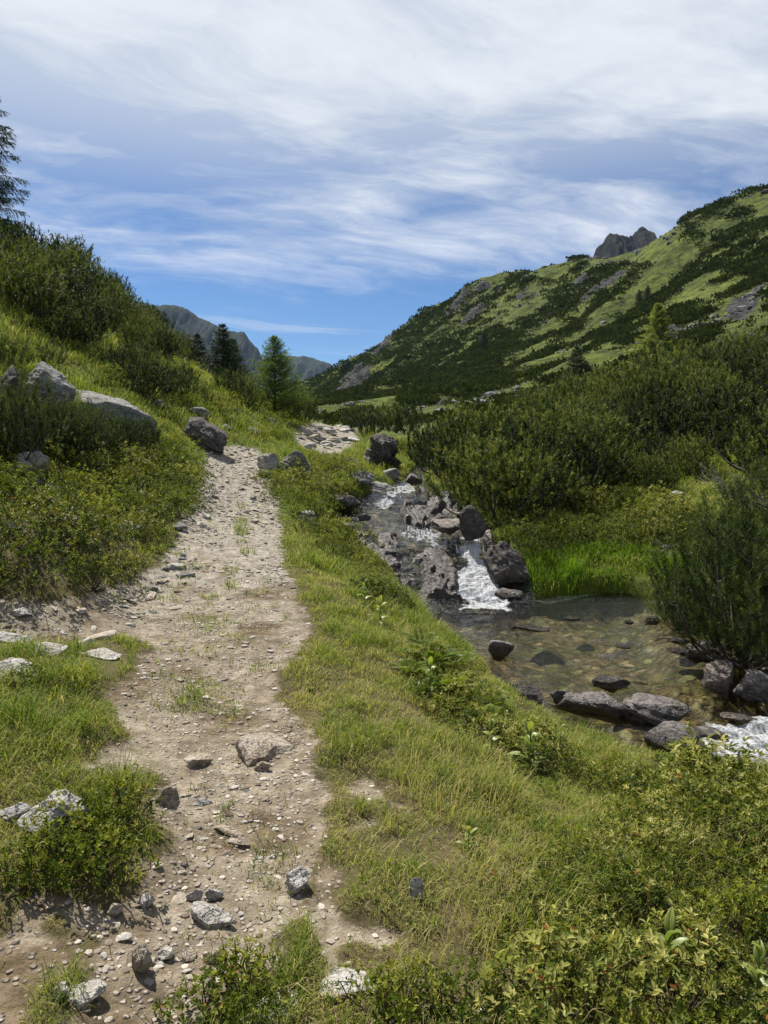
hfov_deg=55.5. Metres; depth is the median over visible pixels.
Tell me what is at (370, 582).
alpine rose
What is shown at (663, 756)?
willow shrub
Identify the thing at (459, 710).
willow shrub
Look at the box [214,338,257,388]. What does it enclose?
spruce
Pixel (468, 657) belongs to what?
fern
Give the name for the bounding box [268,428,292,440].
bilberry shrub
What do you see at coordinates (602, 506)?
juniper shrub
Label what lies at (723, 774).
willow shrub
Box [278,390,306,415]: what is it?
dwarf pine
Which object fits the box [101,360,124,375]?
bilberry shrub
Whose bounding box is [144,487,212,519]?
alpine rose
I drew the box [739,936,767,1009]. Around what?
hellebore
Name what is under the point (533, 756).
bilberry shrub
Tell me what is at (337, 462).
bilberry shrub
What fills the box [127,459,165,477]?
bilberry shrub
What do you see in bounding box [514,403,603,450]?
dwarf pine
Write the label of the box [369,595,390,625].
hellebore
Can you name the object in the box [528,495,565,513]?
juniper shrub
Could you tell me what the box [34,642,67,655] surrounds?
rock
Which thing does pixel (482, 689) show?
willow shrub
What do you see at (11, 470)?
alpine rose
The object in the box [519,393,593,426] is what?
dwarf pine
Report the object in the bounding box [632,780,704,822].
alpine rose
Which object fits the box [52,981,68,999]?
rock
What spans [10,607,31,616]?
stone
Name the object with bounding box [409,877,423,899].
rock
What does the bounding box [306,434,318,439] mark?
stone
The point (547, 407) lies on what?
dwarf pine
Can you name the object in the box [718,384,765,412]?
dwarf pine
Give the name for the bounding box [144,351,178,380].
dwarf pine
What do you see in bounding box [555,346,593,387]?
spruce
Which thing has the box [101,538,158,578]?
alpine rose
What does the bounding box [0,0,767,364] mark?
sky
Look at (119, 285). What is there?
dwarf pine
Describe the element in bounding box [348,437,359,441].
stone
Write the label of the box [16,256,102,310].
dwarf pine
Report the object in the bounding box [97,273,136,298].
dwarf pine
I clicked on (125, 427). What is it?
dwarf pine
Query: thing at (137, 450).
bilberry shrub
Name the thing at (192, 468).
alpine rose
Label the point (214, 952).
rock
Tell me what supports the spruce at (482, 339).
on the mountain at (676, 255)
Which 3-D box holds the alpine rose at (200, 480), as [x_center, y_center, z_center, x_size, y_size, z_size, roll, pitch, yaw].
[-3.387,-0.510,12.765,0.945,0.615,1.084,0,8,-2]
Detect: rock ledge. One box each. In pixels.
[355,530,484,626]
[368,474,431,510]
[395,573,405,579]
[397,491,495,565]
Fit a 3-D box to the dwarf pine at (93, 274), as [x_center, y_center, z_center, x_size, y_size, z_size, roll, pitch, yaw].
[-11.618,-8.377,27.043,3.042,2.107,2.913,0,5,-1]
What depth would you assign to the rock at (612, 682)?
7.78 m
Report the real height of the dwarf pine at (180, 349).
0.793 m
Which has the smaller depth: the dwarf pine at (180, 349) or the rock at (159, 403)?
the rock at (159, 403)
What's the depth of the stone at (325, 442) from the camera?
24.55 m
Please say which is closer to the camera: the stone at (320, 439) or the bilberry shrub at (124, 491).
the bilberry shrub at (124, 491)
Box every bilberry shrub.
[0,333,41,360]
[0,457,54,483]
[0,462,31,478]
[0,467,53,502]
[0,471,50,502]
[0,513,24,540]
[0,526,82,581]
[0,552,37,597]
[0,658,76,696]
[0,805,105,893]
[1,788,132,899]
[2,813,161,896]
[4,333,41,344]
[7,345,57,362]
[9,824,108,900]
[10,480,78,512]
[14,324,48,337]
[16,473,81,496]
[20,317,52,327]
[23,454,76,481]
[29,776,155,863]
[45,463,107,495]
[47,664,104,702]
[50,483,141,518]
[52,465,113,487]
[62,760,156,823]
[63,351,89,365]
[64,336,91,349]
[72,483,150,518]
[73,475,144,505]
[77,771,165,855]
[82,448,134,470]
[89,516,140,541]
[91,365,135,391]
[92,462,160,492]
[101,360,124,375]
[108,441,149,456]
[115,485,157,507]
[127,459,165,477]
[141,477,175,491]
[143,456,188,477]
[146,438,186,456]
[146,445,187,465]
[151,938,289,1023]
[151,956,263,1023]
[152,393,178,403]
[156,417,177,427]
[157,409,183,421]
[158,428,201,448]
[160,485,209,507]
[164,468,204,483]
[165,479,204,498]
[168,359,197,374]
[169,389,207,405]
[174,460,214,478]
[176,348,198,359]
[187,366,209,376]
[192,360,206,371]
[198,388,229,404]
[200,929,315,1023]
[205,397,239,418]
[206,377,231,389]
[220,389,250,404]
[238,396,260,407]
[245,463,295,483]
[250,425,270,435]
[250,481,297,502]
[255,397,273,409]
[259,411,285,424]
[259,469,304,490]
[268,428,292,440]
[276,462,321,483]
[278,451,318,473]
[280,415,306,428]
[280,427,303,437]
[281,412,305,425]
[284,511,338,535]
[287,486,336,507]
[288,475,341,501]
[288,494,345,523]
[302,449,332,460]
[305,509,384,548]
[306,471,344,499]
[310,458,334,472]
[317,456,340,472]
[321,457,350,469]
[321,943,454,1023]
[322,449,353,463]
[323,492,344,510]
[327,473,361,495]
[333,460,375,476]
[363,952,471,1023]
[386,950,513,1023]
[396,657,450,684]
[397,673,441,704]
[432,672,471,703]
[436,700,501,738]
[442,656,486,677]
[473,905,591,1000]
[495,712,521,738]
[522,814,607,882]
[531,750,554,769]
[539,728,576,760]
[548,758,598,789]
[550,751,593,768]
[562,754,605,776]
[575,768,643,801]
[580,794,653,847]
[583,981,661,1023]
[584,755,635,793]
[590,752,630,773]
[604,860,692,914]
[620,764,662,788]
[626,762,660,785]
[629,840,731,902]
[641,882,761,985]
[647,1001,740,1023]
[666,792,724,821]
[673,796,750,850]
[679,838,766,905]
[683,866,767,936]
[694,927,767,1010]
[695,785,763,834]
[698,784,765,815]
[704,877,767,949]
[722,869,767,936]
[740,785,767,816]
[753,846,767,864]
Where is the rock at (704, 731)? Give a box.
[692,725,729,739]
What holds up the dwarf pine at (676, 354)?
on the ground at (26, 955)
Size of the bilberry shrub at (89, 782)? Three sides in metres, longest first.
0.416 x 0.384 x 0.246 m
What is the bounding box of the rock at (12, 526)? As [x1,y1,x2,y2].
[5,522,20,529]
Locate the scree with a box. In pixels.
[272,189,767,421]
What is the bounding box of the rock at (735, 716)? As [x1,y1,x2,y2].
[719,712,757,721]
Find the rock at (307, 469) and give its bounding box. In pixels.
[302,462,311,474]
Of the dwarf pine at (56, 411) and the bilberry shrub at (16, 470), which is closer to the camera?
the bilberry shrub at (16, 470)
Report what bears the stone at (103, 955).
on the path
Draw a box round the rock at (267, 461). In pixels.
[257,453,278,469]
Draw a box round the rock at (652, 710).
[621,693,691,731]
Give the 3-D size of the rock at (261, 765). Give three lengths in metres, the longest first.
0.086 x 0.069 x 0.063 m
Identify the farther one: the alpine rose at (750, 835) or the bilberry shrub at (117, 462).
the bilberry shrub at (117, 462)
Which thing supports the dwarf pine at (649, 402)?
on the ground at (26, 955)
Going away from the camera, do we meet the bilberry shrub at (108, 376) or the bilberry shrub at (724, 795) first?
the bilberry shrub at (724, 795)
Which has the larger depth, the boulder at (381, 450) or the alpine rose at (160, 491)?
the boulder at (381, 450)
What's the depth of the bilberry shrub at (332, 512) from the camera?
13.25 m
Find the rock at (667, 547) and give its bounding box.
[661,544,670,550]
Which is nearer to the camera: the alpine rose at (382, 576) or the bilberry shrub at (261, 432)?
the alpine rose at (382, 576)
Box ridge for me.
[265,355,332,384]
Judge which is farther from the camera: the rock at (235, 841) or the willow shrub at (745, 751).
the willow shrub at (745, 751)
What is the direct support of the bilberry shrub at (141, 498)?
on the ground at (26, 955)
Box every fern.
[387,658,428,674]
[400,678,438,692]
[402,627,438,644]
[404,647,462,664]
[409,639,446,651]
[425,695,463,706]
[432,674,472,688]
[446,651,474,665]
[455,648,474,660]
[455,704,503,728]
[463,678,493,688]
[470,695,518,708]
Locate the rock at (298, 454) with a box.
[280,451,307,471]
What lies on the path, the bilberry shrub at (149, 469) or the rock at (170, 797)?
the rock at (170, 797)
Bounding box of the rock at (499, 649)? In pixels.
[488,640,514,661]
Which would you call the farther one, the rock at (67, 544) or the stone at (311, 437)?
the stone at (311, 437)
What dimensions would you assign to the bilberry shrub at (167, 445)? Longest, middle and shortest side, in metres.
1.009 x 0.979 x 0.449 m
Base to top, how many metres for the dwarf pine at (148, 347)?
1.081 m
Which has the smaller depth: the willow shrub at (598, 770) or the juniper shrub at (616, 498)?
the willow shrub at (598, 770)
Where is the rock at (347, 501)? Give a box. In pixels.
[334,493,360,508]
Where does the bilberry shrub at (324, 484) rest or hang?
on the ground at (26, 955)
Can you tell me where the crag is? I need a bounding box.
[591,226,656,258]
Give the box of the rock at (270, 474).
[257,469,273,476]
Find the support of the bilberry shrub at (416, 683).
on the ground at (26, 955)
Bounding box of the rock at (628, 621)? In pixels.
[623,619,633,624]
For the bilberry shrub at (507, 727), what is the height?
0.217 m
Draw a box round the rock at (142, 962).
[131,942,153,973]
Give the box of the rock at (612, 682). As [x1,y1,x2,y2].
[592,676,630,692]
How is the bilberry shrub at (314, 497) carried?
on the ground at (26, 955)
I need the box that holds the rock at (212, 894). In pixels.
[205,888,223,900]
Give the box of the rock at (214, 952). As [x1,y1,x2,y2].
[202,947,221,964]
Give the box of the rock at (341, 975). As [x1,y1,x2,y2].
[319,966,377,998]
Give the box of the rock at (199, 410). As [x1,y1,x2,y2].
[189,407,208,420]
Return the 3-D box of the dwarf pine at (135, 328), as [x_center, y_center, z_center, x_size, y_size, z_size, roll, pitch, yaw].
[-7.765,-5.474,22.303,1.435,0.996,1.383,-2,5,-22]
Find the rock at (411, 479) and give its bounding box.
[405,473,422,485]
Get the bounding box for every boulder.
[17,789,87,838]
[25,361,76,404]
[76,390,157,433]
[184,417,227,454]
[235,732,293,766]
[367,433,400,467]
[459,505,486,540]
[483,541,529,589]
[644,721,701,756]
[701,659,733,701]
[733,669,767,702]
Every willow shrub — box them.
[395,434,413,451]
[397,641,444,668]
[398,444,424,461]
[412,636,460,666]
[413,691,461,724]
[433,676,488,712]
[451,666,493,695]
[451,698,501,731]
[464,675,501,710]
[466,688,512,728]
[468,703,523,750]
[494,709,585,766]
[497,721,570,763]
[505,728,578,782]
[569,757,632,794]
[599,759,660,791]
[606,774,662,811]
[633,766,742,817]
[639,759,704,795]
[644,730,767,790]
[650,720,750,782]
[680,768,722,794]
[687,756,766,810]
[709,603,767,655]
[720,736,767,789]
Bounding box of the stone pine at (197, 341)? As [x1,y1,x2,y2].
[186,334,216,374]
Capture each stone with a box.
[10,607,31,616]
[58,630,66,634]
[75,606,87,613]
[76,638,93,645]
[87,630,116,639]
[100,952,106,959]
[115,595,135,599]
[116,932,132,941]
[125,623,134,626]
[137,591,156,600]
[148,587,157,590]
[156,578,169,582]
[168,563,186,568]
[169,605,183,608]
[171,893,186,903]
[176,572,194,578]
[179,792,192,796]
[181,968,191,973]
[197,522,206,526]
[200,515,210,518]
[238,938,244,946]
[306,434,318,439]
[314,437,325,441]
[321,441,334,445]
[323,427,334,431]
[338,436,347,440]
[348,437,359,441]
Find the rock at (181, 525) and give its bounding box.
[172,522,186,529]
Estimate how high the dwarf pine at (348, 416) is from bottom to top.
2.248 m
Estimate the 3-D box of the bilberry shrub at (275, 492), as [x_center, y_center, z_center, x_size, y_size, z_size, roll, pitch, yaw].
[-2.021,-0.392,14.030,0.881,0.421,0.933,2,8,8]
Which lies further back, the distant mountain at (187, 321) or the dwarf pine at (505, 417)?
the distant mountain at (187, 321)
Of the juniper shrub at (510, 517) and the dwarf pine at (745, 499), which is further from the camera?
the juniper shrub at (510, 517)
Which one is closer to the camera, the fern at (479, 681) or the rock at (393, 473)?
the fern at (479, 681)
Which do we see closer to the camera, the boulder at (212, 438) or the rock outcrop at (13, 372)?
the rock outcrop at (13, 372)
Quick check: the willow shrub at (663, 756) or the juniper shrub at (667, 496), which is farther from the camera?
the juniper shrub at (667, 496)
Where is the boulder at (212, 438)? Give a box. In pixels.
[184,417,227,454]
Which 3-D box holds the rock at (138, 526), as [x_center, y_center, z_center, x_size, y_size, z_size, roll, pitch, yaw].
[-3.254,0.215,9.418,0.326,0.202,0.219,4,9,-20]
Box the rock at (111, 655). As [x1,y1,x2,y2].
[87,648,121,659]
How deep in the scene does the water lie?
10.79 m
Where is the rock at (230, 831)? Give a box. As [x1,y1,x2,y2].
[214,824,245,839]
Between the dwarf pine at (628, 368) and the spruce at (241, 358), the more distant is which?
the dwarf pine at (628, 368)
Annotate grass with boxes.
[384,713,538,823]
[420,815,590,968]
[494,930,640,1023]
[516,536,697,605]
[664,790,767,881]
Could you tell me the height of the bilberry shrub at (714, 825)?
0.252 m
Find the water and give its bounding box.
[337,466,767,762]
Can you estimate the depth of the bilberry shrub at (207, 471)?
14.01 m
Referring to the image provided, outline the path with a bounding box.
[0,423,356,1023]
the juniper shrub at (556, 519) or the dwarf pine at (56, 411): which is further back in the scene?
the juniper shrub at (556, 519)
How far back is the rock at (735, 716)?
7.13 m
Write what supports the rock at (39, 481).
on the ground at (26, 955)
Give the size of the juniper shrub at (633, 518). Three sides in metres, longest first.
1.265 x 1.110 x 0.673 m
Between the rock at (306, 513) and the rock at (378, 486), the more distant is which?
the rock at (378, 486)
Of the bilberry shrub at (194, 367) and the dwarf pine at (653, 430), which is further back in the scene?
the dwarf pine at (653, 430)
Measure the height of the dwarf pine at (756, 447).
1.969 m
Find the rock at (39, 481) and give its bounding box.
[21,479,62,498]
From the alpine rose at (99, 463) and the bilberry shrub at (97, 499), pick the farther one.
the alpine rose at (99, 463)
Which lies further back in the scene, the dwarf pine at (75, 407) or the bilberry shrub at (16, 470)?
the dwarf pine at (75, 407)
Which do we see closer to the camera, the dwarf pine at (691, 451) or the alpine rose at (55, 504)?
the alpine rose at (55, 504)
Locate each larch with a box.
[0,101,38,238]
[242,335,314,414]
[626,303,685,366]
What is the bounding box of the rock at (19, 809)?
[0,802,30,824]
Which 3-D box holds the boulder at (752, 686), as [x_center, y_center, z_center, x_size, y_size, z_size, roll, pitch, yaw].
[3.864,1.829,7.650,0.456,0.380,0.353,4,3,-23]
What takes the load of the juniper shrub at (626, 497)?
on the ground at (26, 955)
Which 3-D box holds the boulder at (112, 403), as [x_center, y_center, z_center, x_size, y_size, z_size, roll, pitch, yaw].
[-5.522,-1.957,14.955,1.988,0.731,0.773,21,24,4]
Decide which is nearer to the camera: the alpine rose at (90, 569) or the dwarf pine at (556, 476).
the alpine rose at (90, 569)
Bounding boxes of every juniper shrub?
[473,480,542,514]
[488,505,539,527]
[491,514,556,550]
[503,503,548,520]
[525,478,586,502]
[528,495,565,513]
[537,480,614,513]
[538,540,564,557]
[541,515,607,548]
[544,514,569,526]
[565,517,597,536]
[576,480,637,507]
[576,510,603,526]
[579,499,614,519]
[587,517,654,546]
[602,502,657,529]
[608,480,706,521]
[619,491,636,502]
[630,507,697,547]
[637,485,719,527]
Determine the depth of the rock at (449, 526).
14.10 m
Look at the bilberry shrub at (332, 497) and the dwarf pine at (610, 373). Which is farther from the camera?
the dwarf pine at (610, 373)
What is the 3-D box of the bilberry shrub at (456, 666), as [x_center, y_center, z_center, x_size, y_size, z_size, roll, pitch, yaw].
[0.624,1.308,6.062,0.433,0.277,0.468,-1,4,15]
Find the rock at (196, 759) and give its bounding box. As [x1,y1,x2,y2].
[184,752,212,767]
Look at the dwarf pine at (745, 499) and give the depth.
9.48 m
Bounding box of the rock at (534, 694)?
[515,685,542,706]
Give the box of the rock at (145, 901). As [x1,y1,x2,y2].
[138,894,154,909]
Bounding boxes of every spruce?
[198,323,246,389]
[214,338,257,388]
[345,358,350,368]
[478,331,489,347]
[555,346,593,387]
[580,361,592,377]
[632,290,643,304]
[642,285,651,299]
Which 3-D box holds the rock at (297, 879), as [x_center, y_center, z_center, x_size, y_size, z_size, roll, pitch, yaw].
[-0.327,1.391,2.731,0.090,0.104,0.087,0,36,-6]
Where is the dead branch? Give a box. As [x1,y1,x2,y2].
[693,448,766,509]
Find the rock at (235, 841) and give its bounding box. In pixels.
[226,838,249,845]
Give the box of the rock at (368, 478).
[348,471,374,484]
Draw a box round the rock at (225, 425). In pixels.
[220,424,231,430]
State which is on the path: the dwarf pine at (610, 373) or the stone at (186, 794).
the stone at (186, 794)
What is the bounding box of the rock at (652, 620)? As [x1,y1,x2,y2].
[644,616,660,625]
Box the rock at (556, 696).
[549,690,573,703]
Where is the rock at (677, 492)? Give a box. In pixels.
[669,491,683,497]
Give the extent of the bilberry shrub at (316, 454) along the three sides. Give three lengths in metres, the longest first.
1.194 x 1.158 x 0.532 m
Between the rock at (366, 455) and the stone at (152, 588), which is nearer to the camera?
the stone at (152, 588)
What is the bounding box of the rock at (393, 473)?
[383,468,399,479]
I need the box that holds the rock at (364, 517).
[358,513,370,520]
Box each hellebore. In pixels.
[357,577,370,605]
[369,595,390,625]
[418,657,441,693]
[454,817,479,851]
[483,718,501,750]
[505,720,545,766]
[553,722,570,747]
[618,853,634,898]
[643,906,704,997]
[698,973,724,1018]
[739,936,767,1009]
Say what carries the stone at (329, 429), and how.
on the path
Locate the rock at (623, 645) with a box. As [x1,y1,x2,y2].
[615,643,630,648]
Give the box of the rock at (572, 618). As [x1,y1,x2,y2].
[562,615,580,621]
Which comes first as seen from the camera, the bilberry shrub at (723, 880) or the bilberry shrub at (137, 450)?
the bilberry shrub at (723, 880)
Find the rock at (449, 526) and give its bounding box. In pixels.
[431,518,459,533]
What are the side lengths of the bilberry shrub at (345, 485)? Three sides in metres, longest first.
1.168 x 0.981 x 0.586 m
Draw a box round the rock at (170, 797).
[157,786,178,807]
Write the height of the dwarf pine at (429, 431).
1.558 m
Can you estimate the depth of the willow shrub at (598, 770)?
4.24 m
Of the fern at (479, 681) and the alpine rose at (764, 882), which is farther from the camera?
the fern at (479, 681)
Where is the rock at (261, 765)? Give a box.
[254,761,270,770]
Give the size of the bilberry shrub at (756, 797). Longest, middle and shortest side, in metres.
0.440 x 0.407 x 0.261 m
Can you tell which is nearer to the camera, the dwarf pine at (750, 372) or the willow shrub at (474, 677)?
the willow shrub at (474, 677)
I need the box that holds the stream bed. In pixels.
[334,467,767,761]
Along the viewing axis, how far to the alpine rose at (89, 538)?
7.02 m
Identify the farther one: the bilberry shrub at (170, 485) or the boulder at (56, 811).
the bilberry shrub at (170, 485)
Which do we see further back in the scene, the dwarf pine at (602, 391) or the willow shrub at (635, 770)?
the dwarf pine at (602, 391)
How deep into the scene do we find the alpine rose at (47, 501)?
7.55 m
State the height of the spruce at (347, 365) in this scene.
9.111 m
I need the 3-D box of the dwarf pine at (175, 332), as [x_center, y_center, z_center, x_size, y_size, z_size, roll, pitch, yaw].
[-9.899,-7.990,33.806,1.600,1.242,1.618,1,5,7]
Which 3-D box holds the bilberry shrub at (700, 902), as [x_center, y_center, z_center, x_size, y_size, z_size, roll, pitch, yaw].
[1.186,1.476,2.674,0.491,0.329,0.462,-5,7,-27]
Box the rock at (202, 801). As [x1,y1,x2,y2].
[195,798,212,805]
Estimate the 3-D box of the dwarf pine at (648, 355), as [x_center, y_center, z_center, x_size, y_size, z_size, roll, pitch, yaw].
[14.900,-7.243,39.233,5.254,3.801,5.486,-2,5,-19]
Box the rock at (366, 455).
[363,449,369,461]
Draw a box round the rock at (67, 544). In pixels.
[51,541,68,550]
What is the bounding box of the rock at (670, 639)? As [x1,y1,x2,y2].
[667,637,689,644]
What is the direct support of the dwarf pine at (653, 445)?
on the ground at (26, 955)
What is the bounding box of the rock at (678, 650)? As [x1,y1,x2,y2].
[666,647,684,656]
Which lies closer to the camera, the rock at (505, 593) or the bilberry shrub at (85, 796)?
the bilberry shrub at (85, 796)
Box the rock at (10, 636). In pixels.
[0,631,33,645]
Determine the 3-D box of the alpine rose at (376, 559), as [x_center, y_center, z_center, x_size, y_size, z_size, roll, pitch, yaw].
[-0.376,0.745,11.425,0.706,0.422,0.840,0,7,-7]
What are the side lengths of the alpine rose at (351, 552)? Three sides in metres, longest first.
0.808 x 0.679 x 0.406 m
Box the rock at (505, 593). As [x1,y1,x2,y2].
[494,588,526,600]
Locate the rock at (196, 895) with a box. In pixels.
[186,888,202,900]
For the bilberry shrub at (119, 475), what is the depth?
10.81 m
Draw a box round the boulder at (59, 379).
[25,361,76,404]
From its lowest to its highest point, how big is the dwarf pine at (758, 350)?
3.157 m
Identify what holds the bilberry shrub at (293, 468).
on the ground at (26, 955)
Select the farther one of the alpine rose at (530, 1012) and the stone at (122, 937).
the stone at (122, 937)
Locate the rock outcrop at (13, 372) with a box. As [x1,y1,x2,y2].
[0,365,27,393]
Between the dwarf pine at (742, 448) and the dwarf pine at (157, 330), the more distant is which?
the dwarf pine at (157, 330)
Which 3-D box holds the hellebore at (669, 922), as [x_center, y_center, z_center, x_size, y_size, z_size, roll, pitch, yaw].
[0.927,1.449,2.331,0.216,0.296,0.161,4,6,43]
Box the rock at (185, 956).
[178,949,196,963]
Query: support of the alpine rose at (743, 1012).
on the ground at (26, 955)
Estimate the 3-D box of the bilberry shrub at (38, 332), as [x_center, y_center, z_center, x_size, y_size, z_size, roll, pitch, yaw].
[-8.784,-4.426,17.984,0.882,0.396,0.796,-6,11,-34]
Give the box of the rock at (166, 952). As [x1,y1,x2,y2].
[157,945,173,960]
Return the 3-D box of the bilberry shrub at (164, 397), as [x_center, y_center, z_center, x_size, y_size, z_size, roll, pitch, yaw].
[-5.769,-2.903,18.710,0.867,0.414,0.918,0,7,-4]
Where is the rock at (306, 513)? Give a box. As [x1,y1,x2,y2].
[299,510,314,523]
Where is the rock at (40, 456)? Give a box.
[11,450,49,476]
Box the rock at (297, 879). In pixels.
[285,866,308,893]
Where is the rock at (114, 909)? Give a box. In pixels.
[106,903,122,916]
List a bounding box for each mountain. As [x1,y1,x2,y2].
[133,300,289,394]
[261,190,767,423]
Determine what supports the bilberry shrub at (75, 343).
on the ground at (26, 955)
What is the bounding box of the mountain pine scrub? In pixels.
[286,183,767,426]
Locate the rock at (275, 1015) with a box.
[240,987,300,1023]
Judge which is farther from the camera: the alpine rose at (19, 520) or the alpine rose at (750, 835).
the alpine rose at (19, 520)
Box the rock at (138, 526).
[122,520,144,534]
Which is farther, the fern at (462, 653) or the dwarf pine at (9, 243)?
the dwarf pine at (9, 243)
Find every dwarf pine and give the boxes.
[0,216,17,244]
[0,225,21,263]
[0,228,35,267]
[0,236,37,264]
[0,247,81,321]
[0,251,56,306]
[0,328,37,368]
[0,358,72,462]
[1,214,36,240]
[1,215,49,252]
[1,387,94,452]
[12,237,37,262]
[15,235,53,263]
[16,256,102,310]
[27,229,98,269]
[27,337,70,364]
[28,250,79,276]
[28,252,102,295]
[29,398,111,461]
[34,240,105,276]
[34,257,96,304]
[35,300,102,347]
[40,290,123,341]
[41,234,99,272]
[47,256,108,295]
[58,395,108,437]
[64,288,120,324]
[65,402,130,456]
[78,276,126,320]
[83,279,147,324]
[84,266,125,298]
[91,264,125,280]
[92,269,131,299]
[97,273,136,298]
[97,342,154,370]
[99,407,149,453]
[101,282,147,320]
[103,350,178,400]
[107,315,153,348]
[108,306,158,339]
[118,334,162,362]
[124,413,162,449]
[133,299,158,314]
[139,309,168,331]
[141,305,166,326]
[141,308,166,329]
[143,324,187,358]
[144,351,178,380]
[145,320,168,344]
[154,366,198,398]
[157,309,178,330]
[158,337,190,357]
[164,327,188,341]
[169,361,201,383]
[170,329,193,348]
[174,334,202,360]
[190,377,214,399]
[210,363,254,395]
[225,369,267,405]
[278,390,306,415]
[289,386,322,422]
[340,402,373,426]
[349,404,388,434]
[365,401,408,430]
[376,397,430,433]
[391,407,484,474]
[410,420,507,482]
[411,416,443,460]
[414,420,573,518]
[414,423,439,465]
[420,402,493,449]
[435,395,536,456]
[435,428,528,492]
[458,412,545,458]
[468,404,545,434]
[485,416,581,493]
[486,440,603,515]
[489,397,533,412]
[504,381,550,409]
[504,394,559,420]
[505,399,575,435]
[507,384,575,410]
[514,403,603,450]
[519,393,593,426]
[525,423,634,496]
[531,404,639,484]
[537,367,613,403]
[549,391,611,414]
[550,367,608,400]
[551,392,656,467]
[551,397,627,451]
[577,378,630,414]
[583,396,620,422]
[585,355,663,401]
[587,393,621,415]
[593,377,708,450]
[604,443,653,482]
[605,358,687,408]
[606,345,703,404]
[606,422,636,450]
[610,361,654,390]
[621,337,683,368]
[623,449,685,490]
[627,433,674,468]
[627,483,767,671]
[630,395,665,416]
[632,340,711,391]
[635,414,673,440]
[639,430,690,460]
[647,561,730,634]
[653,370,759,445]
[659,432,723,475]
[665,355,744,403]
[669,360,750,400]
[670,338,733,368]
[675,452,767,609]
[676,334,767,388]
[695,381,767,472]
[699,340,740,370]
[701,368,767,444]
[710,326,763,355]
[717,404,767,480]
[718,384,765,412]
[732,326,767,360]
[734,333,767,384]
[739,350,767,388]
[745,424,767,476]
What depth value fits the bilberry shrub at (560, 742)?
5.04 m
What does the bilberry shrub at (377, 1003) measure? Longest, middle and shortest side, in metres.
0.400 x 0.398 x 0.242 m
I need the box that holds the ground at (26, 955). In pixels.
[0,297,767,1023]
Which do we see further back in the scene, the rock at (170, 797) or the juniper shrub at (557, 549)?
the juniper shrub at (557, 549)
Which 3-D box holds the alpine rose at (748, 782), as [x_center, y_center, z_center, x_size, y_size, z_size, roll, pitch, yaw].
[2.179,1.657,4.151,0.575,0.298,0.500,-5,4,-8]
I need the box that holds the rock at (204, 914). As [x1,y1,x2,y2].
[190,901,234,927]
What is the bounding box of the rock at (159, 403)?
[153,399,164,407]
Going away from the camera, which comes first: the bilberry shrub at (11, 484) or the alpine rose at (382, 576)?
the bilberry shrub at (11, 484)
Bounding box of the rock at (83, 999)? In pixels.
[67,979,106,1008]
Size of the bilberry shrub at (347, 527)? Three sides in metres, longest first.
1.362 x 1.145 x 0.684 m
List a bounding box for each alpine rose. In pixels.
[0,444,20,468]
[0,444,38,462]
[0,456,50,496]
[0,471,93,521]
[0,485,82,531]
[0,499,16,528]
[0,502,51,547]
[14,503,101,557]
[27,429,83,468]
[34,498,134,553]
[48,546,142,591]
[51,497,121,535]
[54,445,108,474]
[63,439,114,466]
[83,467,131,494]
[88,440,143,468]
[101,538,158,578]
[102,458,154,485]
[106,448,162,481]
[107,441,150,473]
[108,503,177,544]
[113,484,173,523]
[117,506,173,536]
[128,442,163,455]
[130,425,163,451]
[134,445,168,464]
[137,478,178,504]
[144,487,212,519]
[145,465,191,485]
[151,450,183,468]
[163,456,210,484]
[164,465,217,497]
[172,446,210,470]
[308,530,343,547]
[316,534,354,558]
[335,535,366,549]
[336,540,365,559]
[340,547,383,572]
[340,550,380,571]
[347,558,383,580]
[348,569,408,602]
[351,570,387,597]
[365,566,396,585]
[368,581,416,610]
[385,583,412,610]
[455,967,586,1023]
[461,899,640,1023]
[476,867,570,950]
[525,836,589,887]
[528,900,672,1023]
[554,840,672,961]
[559,889,638,952]
[572,827,622,865]
[579,914,675,988]
[581,924,747,1023]
[587,844,656,885]
[595,809,699,887]
[603,784,702,831]
[617,890,763,1006]
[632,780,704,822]
[662,824,727,869]
[688,778,766,827]
[689,958,767,1023]
[704,803,767,876]
[722,800,767,846]
[726,771,767,801]
[730,858,767,915]
[731,909,767,943]
[743,794,767,823]
[743,842,767,879]
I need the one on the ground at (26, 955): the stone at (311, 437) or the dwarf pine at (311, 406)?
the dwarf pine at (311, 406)
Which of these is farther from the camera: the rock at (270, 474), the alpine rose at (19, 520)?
the rock at (270, 474)
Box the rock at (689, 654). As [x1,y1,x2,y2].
[685,641,724,662]
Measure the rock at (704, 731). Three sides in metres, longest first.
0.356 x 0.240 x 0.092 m
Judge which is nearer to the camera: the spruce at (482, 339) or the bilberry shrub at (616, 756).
the bilberry shrub at (616, 756)
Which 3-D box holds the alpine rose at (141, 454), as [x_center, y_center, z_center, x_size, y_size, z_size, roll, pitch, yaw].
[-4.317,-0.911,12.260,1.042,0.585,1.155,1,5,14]
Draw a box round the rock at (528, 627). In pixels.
[512,623,550,631]
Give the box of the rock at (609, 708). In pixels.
[554,691,630,724]
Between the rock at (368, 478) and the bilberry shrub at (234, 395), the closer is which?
the rock at (368, 478)
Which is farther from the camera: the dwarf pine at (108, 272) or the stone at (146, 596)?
the dwarf pine at (108, 272)
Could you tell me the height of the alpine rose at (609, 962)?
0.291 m
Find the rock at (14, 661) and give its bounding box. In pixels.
[0,657,33,680]
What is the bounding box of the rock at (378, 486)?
[370,481,393,498]
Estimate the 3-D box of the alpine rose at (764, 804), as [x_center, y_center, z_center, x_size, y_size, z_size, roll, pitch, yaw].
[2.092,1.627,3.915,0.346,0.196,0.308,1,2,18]

